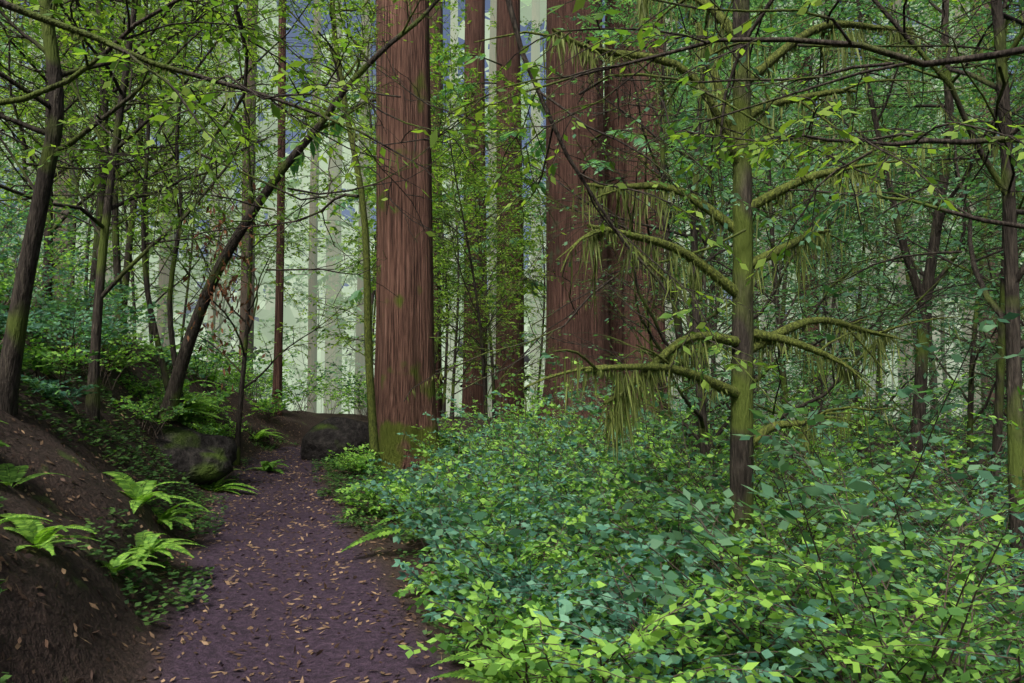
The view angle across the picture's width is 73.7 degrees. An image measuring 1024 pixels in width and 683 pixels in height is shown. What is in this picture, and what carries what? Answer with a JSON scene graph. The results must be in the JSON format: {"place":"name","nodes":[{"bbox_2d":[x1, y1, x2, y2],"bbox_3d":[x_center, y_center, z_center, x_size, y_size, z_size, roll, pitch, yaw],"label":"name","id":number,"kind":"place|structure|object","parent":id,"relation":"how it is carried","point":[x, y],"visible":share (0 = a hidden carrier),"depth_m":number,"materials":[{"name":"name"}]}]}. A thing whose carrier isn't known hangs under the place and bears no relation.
{"place":"outdoors","nodes":[
{"label":"outdoors","id":0,"kind":"place"},
{"bbox_2d":[0,286,1009,682],"bbox_3d":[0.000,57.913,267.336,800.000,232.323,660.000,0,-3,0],"label":"forest ground","id":1,"kind":"structure","parent":0,"point":[66,658],"depth_m":4.92,"materials":[{"name":"soil"}]},
{"bbox_2d":[151,426,236,485],"bbox_3d":[-4.804,1.665,9.825,1.732,0.893,1.603,0,-3,0],"label":"boulder","id":2,"kind":"object","parent":1,"relation":"on","point":[199,458],"visible":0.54,"depth_m":9.45,"materials":[{"name":"grey stone"}]},
{"bbox_2d":[0,334,491,682],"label":"fallen leaf litter","id":3,"kind":"object","parent":1,"relation":"on","point":[182,641],"visible":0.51,"depth_m":5.24,"materials":[{"name":"brown plant"}]},
{"bbox_2d":[0,313,605,682],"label":"ground cover plants","id":4,"kind":"object","parent":1,"relation":"on","point":[185,590],"visible":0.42,"depth_m":6.88,"materials":[{"name":"green plant"}]},
{"bbox_2d":[300,417,368,461],"bbox_3d":[-3.454,2.075,13.630,1.506,1.140,1.441,0,-3,0],"label":"boulder","id":5,"kind":"object","parent":1,"relation":"on","point":[336,435],"visible":0.52,"depth_m":13.16,"materials":[{"name":"grey stone"}]},
{"bbox_2d":[374,0,446,473],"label":"tree trunk","id":6,"kind":"object","parent":1,"relation":"on","point":[404,355],"visible":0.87,"depth_m":13.81,"materials":[{"name":"brown plant"}]},
{"bbox_2d":[0,271,1013,682],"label":"ferns","id":7,"kind":"object","parent":1,"relation":"on","point":[22,521],"visible":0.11,"depth_m":5.59,"materials":[{"name":"green plant"}]},
{"bbox_2d":[0,0,1023,682],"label":"trees","id":8,"kind":"object","parent":1,"relation":"on","point":[104,214],"visible":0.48,"depth_m":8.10,"materials":[{"name":"green plant"}]},
{"bbox_2d":[176,159,277,390],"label":"dead tree leaves","id":9,"kind":"object","parent":8,"relation":"attached to","point":[233,279],"visible":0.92,"depth_m":9.25,"materials":[{"name":"green plant"}]},
{"bbox_2d":[0,0,1023,430],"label":"tree leaves","id":10,"kind":"object","parent":1,"relation":"on","point":[294,64],"visible":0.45,"depth_m":12.02,"materials":[{"name":"green plant"}]},
{"bbox_2d":[0,160,1023,682],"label":"shrub","id":11,"kind":"object","parent":1,"relation":"on","point":[518,660],"depth_m":4.62,"materials":[{"name":"green plant"}]},
{"bbox_2d":[0,217,1023,682],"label":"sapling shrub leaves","id":12,"kind":"object","parent":11,"relation":"attached to","point":[816,491],"visible":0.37,"depth_m":4.86,"materials":[{"name":"green plant"}]},
{"bbox_2d":[0,0,1023,435],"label":"trees","id":13,"kind":"object","parent":1,"relation":"on","point":[585,324],"depth_m":30.79,"materials":[{"name":"green plant"}]},
{"bbox_2d":[274,0,960,649],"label":"mossy tree","id":14,"kind":"object","parent":1,"relation":"on","point":[732,290],"depth_m":4.95,"materials":[{"name":"green plant"}]},
{"bbox_2d":[0,0,1023,528],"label":"moss","id":15,"kind":"object","parent":14,"relation":"hanging from","point":[618,422],"visible":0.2,"depth_m":5.01,"materials":[{"name":"green plant"}]},
{"bbox_2d":[0,0,1023,415],"label":"sky","id":16,"kind":"structure","parent":0,"point":[487,2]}
]}

